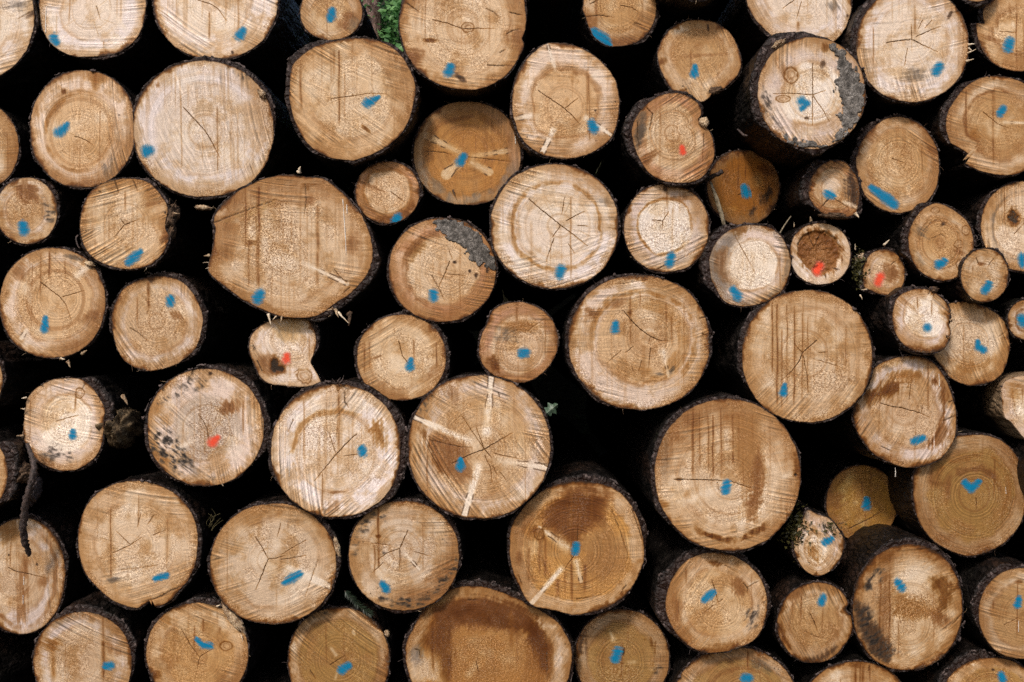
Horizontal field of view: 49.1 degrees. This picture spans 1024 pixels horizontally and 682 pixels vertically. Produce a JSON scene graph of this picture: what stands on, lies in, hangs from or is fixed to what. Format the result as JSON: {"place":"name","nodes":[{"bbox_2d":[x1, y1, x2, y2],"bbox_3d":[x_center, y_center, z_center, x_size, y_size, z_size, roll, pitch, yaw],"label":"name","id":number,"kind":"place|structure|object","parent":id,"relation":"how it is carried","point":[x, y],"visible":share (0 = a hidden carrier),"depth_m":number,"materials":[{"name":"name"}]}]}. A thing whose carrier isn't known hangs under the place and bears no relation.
{"place":"outdoors","nodes":[
{"label":"outdoors","id":0,"kind":"place"},
{"bbox_2d":[381,0,605,455],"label":"hillside","id":1,"kind":"structure","parent":0,"point":[551,385],"depth_m":8.67,"materials":[{"name":"black"}]},
{"bbox_2d":[362,0,381,39],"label":"tree","id":2,"kind":"object","parent":1,"relation":"on","point":[376,14],"visible":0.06,"depth_m":9.12,"materials":[{"name":"brown plant"}]},
{"bbox_2d":[361,0,403,52],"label":"shrub","id":3,"kind":"object","parent":1,"relation":"on","point":[392,10],"visible":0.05,"depth_m":9.10,"materials":[{"name":"green plant"}]},
{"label":"ground","id":4,"kind":"structure","parent":0,"visible":0},
{"bbox_2d":[138,673,150,681],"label":"sawn log","id":5,"kind":"object","parent":4,"relation":"on","point":[146,678],"visible":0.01,"depth_m":4.46,"materials":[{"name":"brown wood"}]},
{"bbox_2d":[31,574,208,681],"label":"sawn log","id":6,"kind":"object","parent":5,"relation":"on","point":[95,635],"visible":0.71,"depth_m":4.22,"materials":[{"name":"brown wood"}]},
{"bbox_2d":[0,467,156,634],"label":"sawn log","id":7,"kind":"object","parent":6,"relation":"on","point":[44,583],"visible":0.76,"depth_m":4.28,"materials":[{"name":"brown wood"}]},
{"bbox_2d":[0,423,150,508],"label":"sawn log","id":8,"kind":"object","parent":7,"relation":"on","point":[15,466],"visible":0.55,"depth_m":4.23,"materials":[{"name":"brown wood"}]},
{"bbox_2d":[19,443,37,556],"bbox_3d":[-1.791,0.592,4.135,0.055,0.431,0.140,0,0,-34],"label":"hanging twig","id":9,"kind":"object","parent":8,"relation":"hanging from","point":[24,514],"visible":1,"depth_m":4.11,"materials":[{"name":"brown wood"}]},
{"bbox_2d":[0,340,138,408],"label":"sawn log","id":10,"kind":"object","parent":8,"relation":"on","point":[22,374],"visible":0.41,"depth_m":4.45,"materials":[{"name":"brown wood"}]},
{"bbox_2d":[17,368,187,471],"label":"sawn log","id":11,"kind":"object","parent":8,"relation":"on","point":[76,423],"visible":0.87,"depth_m":4.22,"materials":[{"name":"brown wood"}]},
{"bbox_2d":[0,246,145,367],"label":"sawn log","id":12,"kind":"object","parent":11,"relation":"on","point":[56,302],"visible":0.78,"depth_m":4.20,"materials":[{"name":"brown wood"}]},
{"bbox_2d":[0,176,86,249],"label":"sawn log","id":13,"kind":"object","parent":12,"relation":"on","point":[39,213],"visible":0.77,"depth_m":4.20,"materials":[{"name":"brown wood"}]},
{"bbox_2d":[0,107,54,187],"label":"sawn log","id":14,"kind":"object","parent":13,"relation":"on","point":[16,159],"visible":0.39,"depth_m":4.26,"materials":[{"name":"brown wood"}]},
{"bbox_2d":[0,0,87,116],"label":"sawn log","id":15,"kind":"object","parent":14,"relation":"on","point":[33,63],"visible":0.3,"depth_m":4.28,"materials":[{"name":"brown wood"}]},
{"bbox_2d":[28,69,151,194],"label":"sawn log","id":16,"kind":"object","parent":13,"relation":"on","point":[81,126],"visible":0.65,"depth_m":4.20,"materials":[{"name":"brown wood"}]},
{"bbox_2d":[38,0,188,93],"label":"sawn log","id":17,"kind":"object","parent":16,"relation":"on","point":[127,43],"visible":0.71,"depth_m":4.25,"materials":[{"name":"brown wood"}]},
{"bbox_2d":[571,665,577,681],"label":"sawn log","id":18,"kind":"object","parent":4,"relation":"on","point":[574,678],"visible":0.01,"depth_m":4.83,"materials":[{"name":"brown wood"}]},
{"bbox_2d":[567,581,670,681],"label":"sawn log","id":19,"kind":"object","parent":18,"relation":"on","point":[626,640],"visible":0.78,"depth_m":4.34,"materials":[{"name":"brown wood"}]},
{"bbox_2d":[637,580,793,681],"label":"sawn log","id":20,"kind":"object","parent":4,"relation":"on","point":[758,659],"visible":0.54,"depth_m":4.26,"materials":[{"name":"brown wood"}]},
{"bbox_2d":[599,451,772,653],"bbox_3d":[0.754,0.966,6.133,0.446,0.423,3.902,0,0,0],"label":"sawn log","id":21,"kind":"object","parent":20,"relation":"on","point":[701,600],"visible":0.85,"depth_m":4.20,"materials":[{"name":"brown wood"}]},
{"bbox_2d":[585,387,800,552],"bbox_3d":[0.793,0.491,6.083,0.563,0.591,3.901,0,0,0],"label":"sawn log","id":22,"kind":"object","parent":21,"relation":"on","point":[709,469],"visible":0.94,"depth_m":4.15,"materials":[{"name":"brown wood"}]},
{"bbox_2d":[551,272,714,410],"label":"sawn log","id":23,"kind":"object","parent":22,"relation":"on","point":[637,341],"visible":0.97,"depth_m":4.17,"materials":[{"name":"brown wood"}]},
{"bbox_2d":[489,162,620,310],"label":"sawn log","id":24,"kind":"object","parent":23,"relation":"on","point":[554,233],"visible":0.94,"depth_m":4.17,"materials":[{"name":"brown wood"}]},
{"bbox_2d":[410,100,524,237],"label":"sawn log","id":25,"kind":"object","parent":24,"relation":"on","point":[467,160],"visible":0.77,"depth_m":4.33,"materials":[{"name":"brown wood"}]},
{"bbox_2d":[398,0,527,117],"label":"sawn log","id":26,"kind":"object","parent":25,"relation":"on","point":[464,50],"visible":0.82,"depth_m":4.20,"materials":[{"name":"brown wood"}]},
{"bbox_2d":[509,42,620,175],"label":"sawn log","id":27,"kind":"object","parent":24,"relation":"on","point":[565,101],"visible":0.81,"depth_m":4.20,"materials":[{"name":"brown wood"}]},
{"bbox_2d":[574,0,659,102],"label":"sawn log","id":28,"kind":"object","parent":27,"relation":"on","point":[615,36],"visible":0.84,"depth_m":4.30,"materials":[{"name":"brown wood"}]},
{"bbox_2d":[574,182,711,296],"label":"sawn log","id":29,"kind":"object","parent":23,"relation":"on","point":[665,231],"visible":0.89,"depth_m":4.20,"materials":[{"name":"brown wood"}]},
{"bbox_2d":[597,89,714,213],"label":"sawn log","id":30,"kind":"object","parent":29,"relation":"on","point":[665,138],"visible":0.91,"depth_m":4.15,"materials":[{"name":"brown wood"}]},
{"bbox_2d":[595,15,742,176],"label":"sawn log","id":31,"kind":"object","parent":30,"relation":"on","point":[699,59],"visible":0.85,"depth_m":4.28,"materials":[{"name":"brown wood"}]},
{"bbox_2d":[601,0,717,161],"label":"sawn log","id":32,"kind":"object","parent":31,"relation":"on","point":[672,12],"visible":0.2,"depth_m":4.47,"materials":[{"name":"brown wood"}]},
{"bbox_2d":[703,169,723,181],"bbox_3d":[0.751,-0.623,4.226,0.110,0.040,0.025,0,0,42],"label":"broken twig","id":33,"kind":"object","parent":30,"relation":"attached to","point":[714,175],"visible":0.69,"depth_m":4.21,"materials":[{"name":"brown wood"}]},
{"bbox_2d":[696,289,875,423],"bbox_3d":[1.098,0.060,6.013,0.525,0.510,3.683,0,0,0],"label":"sawn log","id":34,"kind":"object","parent":22,"relation":"on","point":[803,356],"visible":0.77,"depth_m":4.18,"materials":[{"name":"brown wood"}]},
{"bbox_2d":[667,222,793,313],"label":"sawn log","id":35,"kind":"object","parent":34,"relation":"on","point":[743,265],"visible":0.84,"depth_m":4.18,"materials":[{"name":"brown wood"}]},
{"bbox_2d":[709,181,725,224],"bbox_3d":[0.790,-0.509,4.265,0.088,0.195,0.022,0,0,-32],"label":"pale stick","id":36,"kind":"object","parent":35,"relation":"on","point":[718,205],"visible":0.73,"depth_m":4.25,"materials":[{"name":"beige wood"}]},
{"bbox_2d":[693,149,781,230],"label":"sawn log","id":37,"kind":"object","parent":35,"relation":"on","point":[747,185],"visible":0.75,"depth_m":4.44,"materials":[{"name":"brown wood"}]},
{"bbox_2d":[781,217,851,291],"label":"sawn log","id":38,"kind":"object","parent":34,"relation":"on","point":[820,252],"visible":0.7,"depth_m":4.25,"materials":[{"name":"brown wood"}]},
{"bbox_2d":[760,159,862,232],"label":"sawn log","id":39,"kind":"object","parent":38,"relation":"on","point":[828,191],"visible":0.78,"depth_m":4.20,"materials":[{"name":"brown wood"}]},
{"bbox_2d":[704,31,867,178],"bbox_3d":[1.068,-0.908,6.033,0.471,0.462,3.901,0,0,0],"label":"sawn log","id":40,"kind":"object","parent":39,"relation":"on","point":[787,103],"visible":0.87,"depth_m":4.10,"materials":[{"name":"brown wood"}]},
{"bbox_2d":[717,0,852,67],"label":"sawn log","id":41,"kind":"object","parent":40,"relation":"on","point":[751,26],"visible":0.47,"depth_m":4.28,"materials":[{"name":"brown wood"}]},
{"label":"sawn log","id":42,"kind":"object","parent":41,"relation":"on","visible":0},
{"bbox_2d":[708,0,729,21],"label":"sawn log","id":43,"kind":"object","parent":42,"relation":"on","point":[716,13],"visible":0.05,"depth_m":5.52,"materials":[{"name":"brown wood"}]},
{"bbox_2d":[760,628,900,681],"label":"sawn log","id":44,"kind":"object","parent":4,"relation":"on","point":[850,662],"visible":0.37,"depth_m":4.25,"materials":[{"name":"brown wood"}]},
{"bbox_2d":[743,542,853,662],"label":"sawn log","id":45,"kind":"object","parent":44,"relation":"on","point":[809,620],"visible":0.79,"depth_m":4.23,"materials":[{"name":"brown wood"}]},
{"bbox_2d":[767,499,846,576],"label":"sawn log","id":46,"kind":"object","parent":45,"relation":"on","point":[808,539],"visible":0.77,"depth_m":4.23,"materials":[{"name":"brown wood"}]},
{"bbox_2d":[824,524,966,671],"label":"sawn log","id":47,"kind":"object","parent":44,"relation":"on","point":[901,587],"visible":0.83,"depth_m":4.22,"materials":[{"name":"brown wood"}]},
{"bbox_2d":[793,439,897,537],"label":"sawn log","id":48,"kind":"object","parent":47,"relation":"on","point":[838,489],"visible":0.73,"depth_m":4.54,"materials":[{"name":"brown wood"}]},
{"bbox_2d":[777,348,960,476],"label":"sawn log","id":49,"kind":"object","parent":48,"relation":"on","point":[902,413],"visible":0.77,"depth_m":4.23,"materials":[{"name":"brown wood"}]},
{"bbox_2d":[845,284,954,355],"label":"sawn log","id":50,"kind":"object","parent":49,"relation":"on","point":[912,319],"visible":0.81,"depth_m":4.16,"materials":[{"name":"brown wood"}]},
{"bbox_2d":[806,240,907,299],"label":"sawn log","id":51,"kind":"object","parent":50,"relation":"on","point":[877,272],"visible":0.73,"depth_m":4.25,"materials":[{"name":"brown wood"}]},
{"bbox_2d":[845,202,980,286],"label":"sawn log","id":52,"kind":"object","parent":50,"relation":"on","point":[931,243],"visible":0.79,"depth_m":4.20,"materials":[{"name":"brown wood"}]},
{"bbox_2d":[780,113,940,232],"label":"sawn log","id":53,"kind":"object","parent":52,"relation":"on","point":[893,160],"visible":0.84,"depth_m":4.24,"materials":[{"name":"brown wood"}]},
{"bbox_2d":[835,0,975,133],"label":"sawn log","id":54,"kind":"object","parent":53,"relation":"on","point":[910,56],"visible":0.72,"depth_m":4.18,"materials":[{"name":"brown wood"}]},
{"bbox_2d":[922,300,1010,386],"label":"sawn log","id":55,"kind":"object","parent":49,"relation":"on","point":[975,351],"visible":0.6,"depth_m":4.26,"materials":[{"name":"brown wood"}]},
{"bbox_2d":[916,247,1010,303],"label":"sawn log","id":56,"kind":"object","parent":55,"relation":"on","point":[983,275],"visible":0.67,"depth_m":4.17,"materials":[{"name":"brown wood"}]},
{"bbox_2d":[943,181,1023,275],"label":"sawn log","id":57,"kind":"object","parent":56,"relation":"on","point":[994,215],"visible":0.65,"depth_m":4.23,"materials":[{"name":"brown wood"}]},
{"bbox_2d":[906,74,1023,201],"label":"sawn log","id":58,"kind":"object","parent":57,"relation":"on","point":[975,127],"visible":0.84,"depth_m":4.20,"materials":[{"name":"brown wood"}]},
{"bbox_2d":[947,0,1023,90],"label":"sawn log","id":59,"kind":"object","parent":58,"relation":"on","point":[995,28],"visible":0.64,"depth_m":4.25,"materials":[{"name":"brown wood"}]},
{"bbox_2d":[951,0,988,19],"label":"sawn log","id":60,"kind":"object","parent":59,"relation":"on","point":[966,8],"visible":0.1,"depth_m":4.21,"materials":[{"name":"brown wood"}]},
{"bbox_2d":[851,0,865,13],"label":"sawn log","id":61,"kind":"object","parent":60,"relation":"on","point":[856,4],"visible":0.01,"depth_m":4.96,"materials":[{"name":"brown wood"}]},
{"bbox_2d":[980,297,1023,341],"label":"sawn log","id":62,"kind":"object","parent":55,"relation":"on","point":[1011,312],"visible":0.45,"depth_m":4.25,"materials":[{"name":"brown wood"}]},
{"bbox_2d":[894,630,1023,681],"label":"sawn log","id":63,"kind":"object","parent":4,"relation":"on","point":[967,658],"visible":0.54,"depth_m":4.26,"materials":[{"name":"brown wood"}]},
{"bbox_2d":[939,547,1023,658],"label":"sawn log","id":64,"kind":"object","parent":63,"relation":"on","point":[992,586],"visible":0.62,"depth_m":4.21,"materials":[{"name":"brown wood"}]},
{"bbox_2d":[788,427,1023,557],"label":"sawn log","id":65,"kind":"object","parent":64,"relation":"on","point":[963,496],"visible":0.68,"depth_m":4.28,"materials":[{"name":"brown wood"}]},
{"bbox_2d":[966,428,1023,493],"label":"sawn log","id":66,"kind":"object","parent":65,"relation":"on","point":[1016,445],"visible":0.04,"depth_m":4.30,"materials":[{"name":"brown wood"}]},
{"bbox_2d":[950,370,1023,439],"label":"sawn log","id":67,"kind":"object","parent":66,"relation":"on","point":[996,406],"visible":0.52,"depth_m":4.37,"materials":[{"name":"brown wood"}]},
{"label":"sawn log","id":68,"kind":"object","parent":4,"relation":"on","visible":0},
{"bbox_2d":[0,459,156,523],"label":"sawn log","id":69,"kind":"object","parent":68,"relation":"on","point":[14,510],"visible":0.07,"depth_m":5.64,"materials":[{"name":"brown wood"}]},
{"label":"sawn log","id":70,"kind":"object","parent":69,"relation":"on","visible":0},
{"bbox_2d":[0,290,8,340],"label":"sawn log","id":71,"kind":"object","parent":70,"relation":"on","point":[3,336],"visible":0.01,"depth_m":4.74,"materials":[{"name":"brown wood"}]},
{"bbox_2d":[0,231,38,289],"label":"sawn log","id":72,"kind":"object","parent":71,"relation":"on","point":[11,253],"visible":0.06,"depth_m":4.46,"materials":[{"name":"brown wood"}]},
{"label":"sawn log","id":73,"kind":"object","parent":4,"relation":"on","visible":0},
{"bbox_2d":[144,576,288,681],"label":"sawn log","id":74,"kind":"object","parent":73,"relation":"on","point":[200,632],"visible":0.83,"depth_m":4.22,"materials":[{"name":"brown wood"}]},
{"bbox_2d":[75,464,278,609],"bbox_3d":[-1.392,0.760,6.008,0.475,0.499,3.693,0,0,0],"label":"sawn log","id":75,"kind":"object","parent":74,"relation":"on","point":[144,539],"visible":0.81,"depth_m":4.18,"materials":[{"name":"brown wood"}]},
{"bbox_2d":[206,512,220,530],"bbox_3d":[-1.126,0.677,4.240,0.067,0.090,0.022,0,0,0],"label":"dry grass tuft","id":76,"kind":"object","parent":75,"relation":"attached to","point":[211,521],"visible":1,"depth_m":4.24,"materials":[{"name":"green plant"}]},
{"bbox_2d":[142,361,301,486],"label":"sawn log","id":77,"kind":"object","parent":75,"relation":"on","point":[208,425],"visible":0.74,"depth_m":4.20,"materials":[{"name":"brown wood"}]},
{"bbox_2d":[108,271,276,371],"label":"sawn log","id":78,"kind":"object","parent":77,"relation":"on","point":[162,321],"visible":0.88,"depth_m":4.22,"materials":[{"name":"brown wood"}]},
{"bbox_2d":[75,177,214,279],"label":"sawn log","id":79,"kind":"object","parent":78,"relation":"on","point":[138,226],"visible":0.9,"depth_m":4.17,"materials":[{"name":"brown wood"}]},
{"bbox_2d":[132,55,354,210],"bbox_3d":[-1.155,-0.781,6.132,0.542,0.583,3.904,0,0,0],"label":"sawn log","id":80,"kind":"object","parent":79,"relation":"on","point":[209,133],"visible":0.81,"depth_m":4.20,"materials":[{"name":"brown wood"}]},
{"bbox_2d":[152,0,310,106],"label":"sawn log","id":81,"kind":"object","parent":80,"relation":"on","point":[263,40],"visible":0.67,"depth_m":4.23,"materials":[{"name":"brown wood"}]},
{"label":"sawn log","id":82,"kind":"object","parent":4,"relation":"on","visible":0},
{"bbox_2d":[285,571,412,681],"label":"sawn log","id":83,"kind":"object","parent":82,"relation":"on","point":[338,636],"visible":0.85,"depth_m":4.28,"materials":[{"name":"brown wood"}]},
{"bbox_2d":[207,486,360,624],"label":"sawn log","id":84,"kind":"object","parent":83,"relation":"on","point":[276,555],"visible":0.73,"depth_m":4.20,"materials":[{"name":"brown wood"}]},
{"bbox_2d":[267,375,420,519],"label":"sawn log","id":85,"kind":"object","parent":84,"relation":"on","point":[336,448],"visible":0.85,"depth_m":4.17,"materials":[{"name":"brown wood"}]},
{"bbox_2d":[248,317,367,387],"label":"sawn log","id":86,"kind":"object","parent":85,"relation":"on","point":[296,353],"visible":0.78,"depth_m":4.23,"materials":[{"name":"brown wood"}]},
{"bbox_2d":[204,166,403,325],"bbox_3d":[-0.818,-0.352,6.102,0.658,0.592,3.904,0,0,0],"label":"sawn log","id":87,"kind":"object","parent":86,"relation":"on","point":[310,248],"visible":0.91,"depth_m":4.17,"materials":[{"name":"brown wood"}]},
{"bbox_2d":[353,310,477,400],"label":"sawn log","id":88,"kind":"object","parent":85,"relation":"on","point":[402,355],"visible":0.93,"depth_m":4.22,"materials":[{"name":"brown wood"}]},
{"bbox_2d":[386,216,503,330],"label":"sawn log","id":89,"kind":"object","parent":88,"relation":"on","point":[441,271],"visible":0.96,"depth_m":4.23,"materials":[{"name":"brown wood"}]},
{"bbox_2d":[353,159,440,242],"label":"sawn log","id":90,"kind":"object","parent":89,"relation":"on","point":[393,200],"visible":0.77,"depth_m":4.25,"materials":[{"name":"brown wood"}]},
{"bbox_2d":[284,36,428,190],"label":"sawn log","id":91,"kind":"object","parent":90,"relation":"on","point":[355,105],"visible":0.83,"depth_m":4.17,"materials":[{"name":"brown wood"}]},
{"bbox_2d":[298,0,378,41],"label":"sawn log","id":92,"kind":"object","parent":91,"relation":"on","point":[328,19],"visible":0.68,"depth_m":4.24,"materials":[{"name":"brown wood"}]},
{"bbox_2d":[344,591,373,617],"bbox_3d":[-0.577,0.997,4.243,0.120,0.114,0.043,0,0,-24],"label":"fir sprig","id":93,"kind":"object","parent":83,"relation":"on","point":[365,610],"visible":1,"depth_m":4.24,"materials":[{"name":"green plant"}]},
{"bbox_2d":[402,516,574,681],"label":"sawn log","id":94,"kind":"object","parent":82,"relation":"on","point":[481,620],"visible":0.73,"depth_m":4.25,"materials":[{"name":"brown wood"}]},
{"bbox_2d":[348,474,470,613],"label":"sawn log","id":95,"kind":"object","parent":94,"relation":"on","point":[407,547],"visible":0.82,"depth_m":4.20,"materials":[{"name":"brown wood"}]},
{"bbox_2d":[405,362,553,520],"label":"sawn log","id":96,"kind":"object","parent":95,"relation":"on","point":[479,445],"visible":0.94,"depth_m":4.15,"materials":[{"name":"brown wood"}]},
{"bbox_2d":[476,300,560,382],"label":"sawn log","id":97,"kind":"object","parent":96,"relation":"on","point":[518,341],"visible":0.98,"depth_m":4.20,"materials":[{"name":"brown wood"}]},
{"bbox_2d":[545,403,557,415],"bbox_3d":[0.148,0.259,4.235,0.053,0.051,0.027,0,0,0],"label":"fallen leaf","id":98,"kind":"object","parent":96,"relation":"on","point":[550,409],"visible":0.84,"depth_m":4.24,"materials":[{"name":"green plant"}]},
{"bbox_2d":[506,413,648,615],"bbox_3d":[0.247,0.765,6.134,0.537,0.541,3.900,0,0,0],"label":"sawn log","id":99,"kind":"object","parent":94,"relation":"on","point":[577,532],"visible":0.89,"depth_m":4.20,"materials":[{"name":"brown wood"}]},
{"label":"sawn log","id":100,"kind":"object","parent":4,"relation":"on","visible":0},
{"bbox_2d":[1017,526,1023,532],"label":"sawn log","id":101,"kind":"object","parent":100,"relation":"on","point":[1020,528],"depth_m":6.07,"materials":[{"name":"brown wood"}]}
]}

